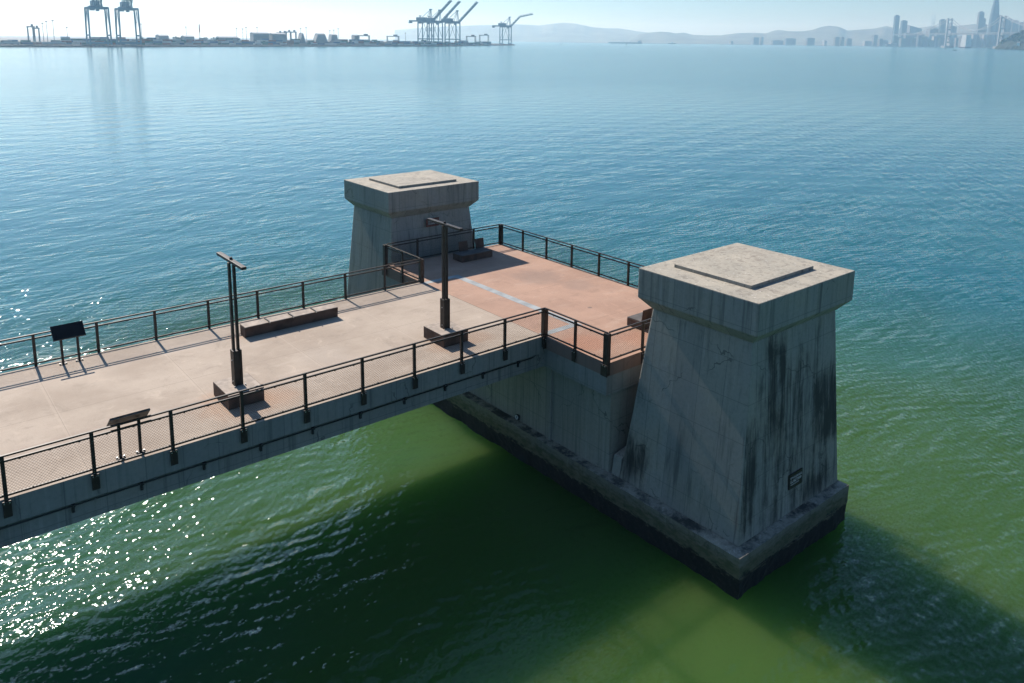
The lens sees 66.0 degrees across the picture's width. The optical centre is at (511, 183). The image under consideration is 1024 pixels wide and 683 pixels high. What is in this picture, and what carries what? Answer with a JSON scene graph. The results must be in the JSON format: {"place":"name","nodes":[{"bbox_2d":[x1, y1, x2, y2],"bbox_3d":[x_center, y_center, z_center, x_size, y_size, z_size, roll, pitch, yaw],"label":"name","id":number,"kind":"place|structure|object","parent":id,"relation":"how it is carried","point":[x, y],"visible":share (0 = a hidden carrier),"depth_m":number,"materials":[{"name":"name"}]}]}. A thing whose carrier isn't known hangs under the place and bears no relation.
{"place":"outdoors","nodes":[
{"label":"outdoors","id":0,"kind":"place"},
{"bbox_2d":[155,34,168,38],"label":"warehouse","id":1,"kind":"structure","parent":0,"point":[161,36],"depth_m":1314.79,"materials":[{"name":"metal"}]},
{"bbox_2d":[0,35,426,44],"bbox_3d":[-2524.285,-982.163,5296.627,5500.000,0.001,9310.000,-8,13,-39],"label":"port ground","id":2,"kind":"structure","parent":0,"point":[10,37],"depth_m":3781.06,"materials":[{"name":"concrete"}]},
{"bbox_2d":[26,24,35,41],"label":"yard crane","id":3,"kind":"object","parent":2,"relation":"on","point":[33,32],"visible":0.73,"depth_m":1212.81,"materials":[{"name":"paint"}]},
{"bbox_2d":[22,42,41,43],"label":"container stack","id":4,"kind":"object","parent":2,"relation":"on","point":[31,42],"visible":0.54,"depth_m":1057.14,"materials":[{"name":"metal"}]},
{"bbox_2d":[32,26,40,41],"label":"yard crane","id":5,"kind":"object","parent":2,"relation":"on","point":[38,33],"visible":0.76,"depth_m":1233.53,"materials":[{"name":"paint"}]},
{"bbox_2d":[51,40,71,43],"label":"container stack","id":6,"kind":"object","parent":2,"relation":"on","point":[68,42],"visible":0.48,"depth_m":1088.10,"materials":[{"name":"metal"}]},
{"bbox_2d":[60,37,78,40],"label":"container stack","id":7,"kind":"object","parent":2,"relation":"on","point":[66,38],"visible":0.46,"depth_m":1192.17,"materials":[{"name":"metal"}]},
{"bbox_2d":[73,39,91,42],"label":"container stack","id":8,"kind":"object","parent":2,"relation":"on","point":[75,40],"visible":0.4,"depth_m":1145.20,"materials":[{"name":"metal"}]},
{"bbox_2d":[85,41,104,44],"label":"container stack","id":9,"kind":"object","parent":2,"relation":"on","point":[97,41],"visible":0.51,"depth_m":1117.93,"materials":[{"name":"metal"}]},
{"bbox_2d":[84,0,112,44],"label":"gantry crane","id":10,"kind":"object","parent":2,"relation":"on","point":[97,5],"visible":1,"depth_m":1087.56,"materials":[{"name":"paint"}]},
{"bbox_2d":[91,37,108,38],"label":"container stack","id":11,"kind":"object","parent":2,"relation":"on","point":[99,37],"visible":0.3,"depth_m":1224.58,"materials":[{"name":"metal"}]},
{"bbox_2d":[97,39,115,41],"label":"container stack","id":12,"kind":"object","parent":2,"relation":"on","point":[106,40],"visible":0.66,"depth_m":1126.38,"materials":[{"name":"metal"}]},
{"bbox_2d":[114,0,141,44],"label":"gantry crane","id":13,"kind":"object","parent":2,"relation":"on","point":[126,6],"visible":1,"depth_m":1120.07,"materials":[{"name":"paint"}]},
{"bbox_2d":[126,41,144,44],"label":"container stack","id":14,"kind":"object","parent":2,"relation":"on","point":[143,42],"visible":0.47,"depth_m":1157.68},
{"bbox_2d":[145,39,162,44],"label":"container stack","id":15,"kind":"object","parent":2,"relation":"on","point":[157,41],"visible":0.97,"depth_m":1175.01,"materials":[{"name":"metal"}]},
{"bbox_2d":[175,41,192,44],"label":"container stack","id":16,"kind":"object","parent":2,"relation":"on","point":[181,42],"visible":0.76,"depth_m":1233.62,"materials":[{"name":"metal"}]},
{"bbox_2d":[181,39,193,42],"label":"container stack","id":17,"kind":"object","parent":2,"relation":"on","point":[187,40],"visible":0.46,"depth_m":1282.19,"materials":[{"name":"metal"}]},
{"bbox_2d":[181,35,193,38],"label":"warehouse","id":18,"kind":"structure","parent":2,"relation":"on","point":[188,36],"depth_m":1385.03,"materials":[{"name":"metal"}]},
{"bbox_2d":[192,41,200,44],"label":"container stack","id":19,"kind":"object","parent":2,"relation":"on","point":[196,42],"visible":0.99,"depth_m":1252.61,"materials":[{"name":"metal"}]},
{"bbox_2d":[210,41,217,44],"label":"container stack","id":20,"kind":"object","parent":2,"relation":"on","point":[213,42],"visible":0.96,"depth_m":1297.66,"materials":[{"name":"metal"}]},
{"bbox_2d":[217,38,232,42],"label":"container stack","id":21,"kind":"object","parent":2,"relation":"on","point":[230,40],"visible":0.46,"depth_m":1361.99,"materials":[{"name":"metal"}]},
{"bbox_2d":[216,36,238,40],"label":"warehouse","id":22,"kind":"structure","parent":2,"relation":"on","point":[221,37],"depth_m":1406.69,"materials":[{"name":"metal"}]},
{"bbox_2d":[234,40,248,44],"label":"container stack","id":23,"kind":"object","parent":2,"relation":"on","point":[243,42],"visible":0.9,"depth_m":1338.01,"materials":[{"name":"metal"}]},
{"bbox_2d":[250,32,268,40],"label":"warehouse","id":24,"kind":"structure","parent":2,"relation":"on","point":[255,36],"depth_m":1461.67,"materials":[{"name":"metal"}]},
{"bbox_2d":[269,33,285,41],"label":"warehouse","id":25,"kind":"structure","parent":2,"relation":"on","point":[277,36],"depth_m":1472.20,"materials":[{"name":"metal"}]},
{"bbox_2d":[286,40,293,44],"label":"container stack","id":26,"kind":"object","parent":2,"relation":"on","point":[289,42],"visible":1,"depth_m":1429.01,"materials":[{"name":"metal"}]},
{"bbox_2d":[290,30,296,38],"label":"yard crane","id":27,"kind":"object","parent":2,"relation":"on","point":[295,34],"visible":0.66,"depth_m":1507.31,"materials":[{"name":"paint"}]},
{"bbox_2d":[298,33,305,43],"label":"warehouse","id":28,"kind":"structure","parent":2,"relation":"on","point":[301,37],"depth_m":1492.09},
{"bbox_2d":[313,33,327,42],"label":"warehouse","id":29,"kind":"structure","parent":2,"relation":"on","point":[319,38],"depth_m":1522.14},
{"bbox_2d":[328,34,337,41],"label":"warehouse","id":30,"kind":"structure","parent":2,"relation":"on","point":[332,37],"depth_m":1621.40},
{"bbox_2d":[333,42,346,44],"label":"container stack","id":31,"kind":"object","parent":2,"relation":"on","point":[341,43],"visible":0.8,"depth_m":1539.32,"materials":[{"name":"metal"}]},
{"bbox_2d":[335,39,347,42],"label":"container stack","id":32,"kind":"object","parent":2,"relation":"on","point":[342,40],"visible":0.58,"depth_m":1585.61,"materials":[{"name":"metal"}]},
{"bbox_2d":[351,35,359,40],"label":"warehouse","id":33,"kind":"structure","parent":2,"relation":"on","point":[354,37],"depth_m":1679.95,"materials":[{"name":"metal"}]},
{"bbox_2d":[357,34,369,41],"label":"yard crane","id":34,"kind":"object","parent":2,"relation":"on","point":[364,35],"visible":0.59,"depth_m":1677.51,"materials":[{"name":"paint"}]},
{"bbox_2d":[393,40,404,43],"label":"container stack","id":35,"kind":"object","parent":2,"relation":"on","point":[400,42],"visible":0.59,"depth_m":1693.80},
{"bbox_2d":[412,41,423,43],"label":"container stack","id":36,"kind":"object","parent":2,"relation":"on","point":[419,42],"visible":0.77,"depth_m":1721.83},
{"bbox_2d":[409,0,451,42],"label":"gantry crane","id":37,"kind":"object","parent":2,"relation":"on","point":[420,19],"visible":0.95,"depth_m":1756.20,"materials":[{"name":"paint"}]},
{"bbox_2d":[419,1,460,42],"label":"gantry crane","id":38,"kind":"object","parent":2,"relation":"on","point":[447,15],"visible":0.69,"depth_m":1788.84,"materials":[{"name":"paint"}]},
{"bbox_2d":[439,1,477,44],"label":"gantry crane","id":39,"kind":"object","parent":2,"relation":"on","point":[449,20],"visible":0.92,"depth_m":1821.43,"materials":[{"name":"paint"}]},
{"bbox_2d":[492,13,532,43],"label":"gantry crane","id":40,"kind":"object","parent":2,"relation":"on","point":[503,24],"visible":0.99,"depth_m":2282.01,"materials":[{"name":"paint"}]},
{"bbox_2d":[344,170,478,297],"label":"concrete tower","id":41,"kind":"structure","parent":0,"point":[392,208],"depth_m":39.41,"materials":[{"name":"concrete"}]},
{"bbox_2d":[426,217,438,226],"bbox_3d":[-3.955,1.902,39.220,0.760,0.420,0.052,-8,13,-39],"label":"framed sign","id":42,"kind":"object","parent":41,"relation":"attached to","point":[429,224],"visible":0.63,"depth_m":39.19,"materials":[{"name":"metal"}]},
{"bbox_2d":[0,39,1023,682],"bbox_3d":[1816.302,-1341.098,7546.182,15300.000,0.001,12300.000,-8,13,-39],"label":"water","id":43,"kind":"structure","parent":0,"point":[428,543],"depth_m":46.73,"materials":[{"name":"liquid"}]},
{"bbox_2d":[0,43,513,46],"bbox_3d":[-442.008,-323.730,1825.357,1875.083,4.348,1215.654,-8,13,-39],"label":"rock bank","id":44,"kind":"object","parent":43,"relation":"in","point":[123,45],"visible":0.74,"depth_m":1229.24,"materials":[{"name":"stone"}]},
{"bbox_2d":[608,41,641,43],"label":"tanker","id":45,"kind":"object","parent":43,"relation":"on","point":[638,42],"visible":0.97,"depth_m":5186.40,"materials":[{"name":"metal"}]},
{"bbox_2d":[432,391,848,599],"bbox_3d":[0.937,9.971,34.425,6.365,4.368,25.332,-8,13,-39],"label":"pier footing","id":46,"kind":"object","parent":43,"relation":"in","point":[735,572],"visible":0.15,"depth_m":25.69,"materials":[{"name":"concrete"}]},
{"bbox_2d":[386,244,650,472],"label":"observation platform","id":47,"kind":"structure","parent":46,"relation":"on","point":[581,406],"depth_m":30.18,"materials":[{"name":"concrete"}]},
{"bbox_2d":[0,283,542,547],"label":"footbridge","id":48,"kind":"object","parent":47,"relation":"attached to","point":[46,403],"visible":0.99,"depth_m":23.93,"materials":[{"name":"concrete"}]},
{"bbox_2d":[50,321,85,364],"bbox_3d":[-14.387,5.188,25.620,0.940,1.242,0.456,-8,13,-39],"label":"information sign","id":49,"kind":"object","parent":48,"relation":"on","point":[60,333],"visible":1,"depth_m":25.52,"materials":[{"name":"brown metal"}]},
{"bbox_2d":[107,408,149,459],"bbox_3d":[-9.632,6.291,19.871,0.940,1.242,0.456,-8,13,-39],"label":"information sign","id":50,"kind":"object","parent":48,"relation":"on","point":[127,417],"visible":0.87,"depth_m":19.81,"materials":[{"name":"brown metal"}]},
{"bbox_2d":[0,258,423,371],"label":"railing","id":51,"kind":"object","parent":48,"relation":"attached to","point":[420,267],"visible":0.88,"depth_m":28.68,"materials":[{"name":"brown metal"}]},
{"bbox_2d":[213,252,264,409],"bbox_3d":[-8.064,4.201,22.943,1.050,4.287,2.000,-8,13,-39],"label":"lamp post","id":52,"kind":"object","parent":48,"relation":"on","point":[238,380],"visible":0.99,"depth_m":22.94,"materials":[{"name":"brown metal"}]},
{"bbox_2d":[0,307,547,518],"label":"railing","id":53,"kind":"object","parent":48,"relation":"attached to","point":[7,503],"visible":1,"depth_m":21.49,"materials":[{"name":"brown metal"}]},
{"bbox_2d":[240,304,337,337],"bbox_3d":[-8.179,5.025,29.161,3.600,0.429,0.534,-8,13,-39],"label":"bench","id":54,"kind":"object","parent":48,"relation":"on","point":[278,322],"visible":1,"depth_m":28.94,"materials":[{"name":"brown"}]},
{"bbox_2d":[424,218,467,347],"bbox_3d":[-2.350,3.401,27.673,1.050,4.287,2.000,-8,13,-39],"label":"lamp post","id":55,"kind":"object","parent":48,"relation":"on","point":[444,325],"visible":0.98,"depth_m":27.66,"materials":[{"name":"brown metal"}]},
{"bbox_2d":[382,244,419,282],"bbox_3d":[-5.032,3.745,35.720,0.225,1.506,3.120,-8,13,-39],"label":"railing","id":56,"kind":"object","parent":47,"relation":"attached to","point":[385,254],"visible":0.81,"depth_m":35.93,"materials":[{"name":"brown metal"}]},
{"bbox_2d":[387,224,499,264],"bbox_3d":[-3.226,3.165,39.011,6.798,1.506,0.132,-8,13,-39],"label":"railing","id":57,"kind":"object","parent":47,"relation":"on","point":[417,241],"visible":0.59,"depth_m":38.72,"materials":[{"name":"brown metal"}]},
{"bbox_2d":[453,237,491,262],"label":"seat block","id":58,"kind":"structure","parent":47,"relation":"on","point":[465,254],"depth_m":38.39,"materials":[{"name":"grey concrete"}]},
{"bbox_2d":[500,224,644,286],"bbox_3d":[3.955,3.843,35.737,0.225,1.506,14.530,-8,13,-39],"label":"railing","id":59,"kind":"object","parent":47,"relation":"on","point":[546,242],"visible":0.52,"depth_m":37.01,"materials":[{"name":"brown metal"}]},
{"bbox_2d":[546,308,610,377],"bbox_3d":[2.202,5.406,27.068,0.225,1.506,3.140,-8,13,-39],"label":"railing","id":60,"kind":"object","parent":47,"relation":"attached to","point":[605,365],"visible":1,"depth_m":26.61,"materials":[{"name":"brown metal"}]},
{"bbox_2d":[609,318,650,362],"bbox_3d":[5.837,5.246,28.171,6.798,1.506,0.132,-8,13,-39],"label":"railing","id":61,"kind":"object","parent":47,"relation":"on","point":[642,332],"visible":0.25,"depth_m":26.78,"materials":[{"name":"brown metal"}]},
{"bbox_2d":[627,308,652,329],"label":"seat block","id":62,"kind":"structure","parent":47,"relation":"on","point":[641,316],"depth_m":29.23,"materials":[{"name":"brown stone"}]},
{"bbox_2d":[892,15,1023,48],"bbox_3d":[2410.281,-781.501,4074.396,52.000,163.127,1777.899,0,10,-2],"label":"suspension bridge","id":63,"kind":"structure","parent":43,"relation":"on","point":[1001,22],"depth_m":4168.91,"materials":[{"name":"metal"}]},
{"bbox_2d":[959,35,971,47],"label":"bridge anchorage","id":64,"kind":"object","parent":43,"relation":"in","point":[965,41],"visible":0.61,"depth_m":4165.22,"materials":[{"name":"white paint"}]},
{"bbox_2d":[0,0,1023,39],"label":"sky","id":65,"kind":"structure","parent":0,"point":[379,19],"materials":[{"name":"white"}]},
{"bbox_2d":[395,23,646,41],"bbox_3d":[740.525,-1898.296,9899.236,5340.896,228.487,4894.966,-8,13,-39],"label":"hills","id":66,"kind":"structure","parent":0,"point":[564,32],"depth_m":8885.47,"materials":[{"name":"grey"}]},
{"bbox_2d":[620,243,854,545],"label":"concrete tower","id":67,"kind":"structure","parent":0,"point":[733,425],"depth_m":24.33,"materials":[{"name":"concrete"}]},
{"bbox_2d":[788,468,802,489],"bbox_3d":[8.954,9.315,24.883,0.760,0.480,0.039,-8,10,-39],"label":"warning sign","id":68,"kind":"object","parent":67,"relation":"attached to","point":[795,478],"visible":1,"depth_m":24.85,"materials":[{"name":"metal"}]},
{"bbox_2d":[752,37,758,44],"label":"shore building","id":69,"kind":"structure","parent":0,"point":[755,40],"depth_m":6029.80,"materials":[{"name":"stone"}]},
{"bbox_2d":[759,37,763,44],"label":"shore building","id":70,"kind":"structure","parent":0,"point":[761,40],"depth_m":6030.93,"materials":[{"name":"stone"}]},
{"bbox_2d":[771,40,782,44],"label":"shore building","id":71,"kind":"structure","parent":0,"point":[776,42],"depth_m":6031.36,"materials":[{"name":"stone"}]},
{"bbox_2d":[568,42,991,47],"bbox_3d":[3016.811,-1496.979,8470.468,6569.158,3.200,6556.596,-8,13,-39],"label":"city shore","id":72,"kind":"structure","parent":0,"point":[770,44],"depth_m":6052.71,"materials":[{"name":"grey"}]},
{"bbox_2d":[892,15,899,42],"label":"office tower","id":73,"kind":"structure","parent":72,"relation":"on","point":[895,27],"depth_m":5371.11,"materials":[{"name":"grey glass"}]},
{"bbox_2d":[898,38,905,45],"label":"city block","id":74,"kind":"structure","parent":72,"relation":"on","point":[902,41],"depth_m":5238.23,"materials":[{"name":"stone"}]},
{"bbox_2d":[976,37,979,46],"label":"city block","id":75,"kind":"structure","parent":72,"relation":"on","point":[977,41],"depth_m":5414.71,"materials":[{"name":"grey glass"}]},
{"bbox_2d":[993,35,997,45],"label":"city block","id":76,"kind":"structure","parent":72,"relation":"on","point":[995,40],"depth_m":5257.76,"materials":[{"name":"grey glass"}]},
{"bbox_2d":[784,38,795,44],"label":"shore building","id":77,"kind":"structure","parent":0,"point":[789,41],"depth_m":6029.83,"materials":[{"name":"stone"}]},
{"bbox_2d":[630,24,987,44],"bbox_3d":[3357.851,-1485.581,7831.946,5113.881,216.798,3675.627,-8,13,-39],"label":"hills","id":78,"kind":"structure","parent":0,"point":[829,33],"depth_m":7258.00,"materials":[{"name":"grey"}]},
{"bbox_2d":[805,38,814,44],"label":"shore building","id":79,"kind":"structure","parent":0,"point":[809,41],"depth_m":5729.42,"materials":[{"name":"stone"}]},
{"bbox_2d":[833,37,839,45],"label":"shore building","id":80,"kind":"structure","parent":0,"point":[836,40],"depth_m":5729.48,"materials":[{"name":"stone"}]},
{"bbox_2d":[839,37,843,45],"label":"shore building","id":81,"kind":"structure","parent":0,"point":[841,42],"depth_m":5730.69,"materials":[{"name":"stone"}]},
{"bbox_2d":[845,38,851,45],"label":"shore building","id":82,"kind":"structure","parent":0,"point":[848,41],"depth_m":5730.95,"materials":[{"name":"stone"}]},
{"bbox_2d":[862,41,871,45],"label":"shore building","id":83,"kind":"structure","parent":0,"point":[867,43],"depth_m":5730.79,"materials":[{"name":"grey glass"}]},
{"bbox_2d":[872,35,877,45],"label":"shore building","id":84,"kind":"structure","parent":0,"point":[874,39],"depth_m":5728.98,"materials":[{"name":"stone"}]},
{"bbox_2d":[877,39,882,45],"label":"city block","id":85,"kind":"structure","parent":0,"point":[879,42],"depth_m":5403.68,"materials":[{"name":"stone"}]},
{"bbox_2d":[899,20,907,36],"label":"office tower","id":86,"kind":"structure","parent":0,"point":[903,27],"depth_m":5466.01,"materials":[{"name":"grey glass"}]},
{"bbox_2d":[903,33,910,45],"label":"city block","id":87,"kind":"structure","parent":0,"point":[908,38],"depth_m":5387.45,"materials":[{"name":"stone"}]},
{"bbox_2d":[910,38,916,46],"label":"city block","id":88,"kind":"structure","parent":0,"point":[913,42],"depth_m":5367.84,"materials":[{"name":"stone"}]},
{"bbox_2d":[907,25,921,37],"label":"office tower","id":89,"kind":"structure","parent":0,"point":[912,30],"depth_m":5546.27,"materials":[{"name":"stone"}]},
{"bbox_2d":[916,35,921,46],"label":"city block","id":90,"kind":"structure","parent":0,"point":[918,40],"depth_m":5279.93,"materials":[{"name":"stone"}]},
{"bbox_2d":[921,36,927,46],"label":"city block","id":91,"kind":"structure","parent":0,"point":[924,42],"depth_m":5267.66,"materials":[{"name":"grey glass"}]},
{"bbox_2d":[927,40,933,46],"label":"city block","id":92,"kind":"structure","parent":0,"point":[930,43],"depth_m":5238.43,"materials":[{"name":"stone"}]},
{"bbox_2d":[926,28,937,39],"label":"office tower","id":93,"kind":"structure","parent":0,"point":[931,31],"depth_m":5659.14,"materials":[{"name":"stone"}]},
{"bbox_2d":[932,36,936,46],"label":"city block","id":94,"kind":"structure","parent":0,"point":[934,38],"depth_m":5245.76,"materials":[{"name":"grey glass"}]},
{"bbox_2d":[934,32,941,46],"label":"city block","id":95,"kind":"structure","parent":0,"point":[938,36],"depth_m":5304.68,"materials":[{"name":"stone"}]},
{"bbox_2d":[937,38,943,46],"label":"city block","id":96,"kind":"structure","parent":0,"point":[940,42],"depth_m":5273.45,"materials":[{"name":"grey glass"}]},
{"bbox_2d":[938,19,945,37],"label":"office tower","id":97,"kind":"structure","parent":0,"point":[942,30],"depth_m":5564.70,"materials":[{"name":"blue glass"}]},
{"bbox_2d":[946,35,953,45],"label":"city block","id":98,"kind":"structure","parent":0,"point":[947,44],"depth_m":5399.47,"materials":[{"name":"grey glass"}]},
{"bbox_2d":[947,26,956,34],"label":"office tower","id":99,"kind":"structure","parent":0,"point":[954,29],"depth_m":5660.03,"materials":[{"name":"stone"}]},
{"bbox_2d":[953,38,958,46],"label":"city block","id":100,"kind":"structure","parent":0,"point":[955,42],"depth_m":5356.23,"materials":[{"name":"grey glass"}]},
{"bbox_2d":[971,33,976,46],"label":"city block","id":101,"kind":"structure","parent":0,"point":[974,37],"depth_m":5325.16,"materials":[{"name":"grey glass"}]},
{"bbox_2d":[976,11,984,36],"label":"office tower","id":102,"kind":"structure","parent":0,"point":[980,20],"depth_m":5461.40,"materials":[{"name":"stone"}]},
{"bbox_2d":[981,34,986,46],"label":"city block","id":103,"kind":"structure","parent":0,"point":[983,40],"depth_m":5283.16,"materials":[{"name":"grey glass"}]},
{"bbox_2d":[982,18,985,32],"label":"office tower","id":104,"kind":"structure","parent":0,"point":[984,23],"depth_m":5488.85,"materials":[{"name":"stone"}]},
{"bbox_2d":[986,0,998,46],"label":"office tower","id":105,"kind":"structure","parent":0,"point":[994,14],"depth_m":5253.70,"materials":[{"name":"blue glass"}]},
{"bbox_2d":[1001,18,1011,37],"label":"office tower","id":106,"kind":"structure","parent":0,"point":[1007,27],"depth_m":5705.34,"materials":[{"name":"blue glass"}]},
{"bbox_2d":[994,33,1023,49],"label":"island","id":107,"kind":"structure","parent":0,"point":[1007,44],"depth_m":3259.12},
{"bbox_2d":[999,30,1023,43],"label":"island woodland","id":108,"kind":"object","parent":107,"relation":"on","point":[1014,35],"visible":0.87,"depth_m":3307.81,"materials":[{"name":"green plant"}]},
{"bbox_2d":[1009,20,1018,35],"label":"office tower","id":109,"kind":"structure","parent":0,"point":[1013,25],"depth_m":5660.85,"materials":[{"name":"stone"}]},
{"bbox_2d":[1018,22,1022,31],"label":"office tower","id":110,"kind":"structure","parent":0,"point":[1021,27],"depth_m":5764.13,"materials":[{"name":"blue glass"}]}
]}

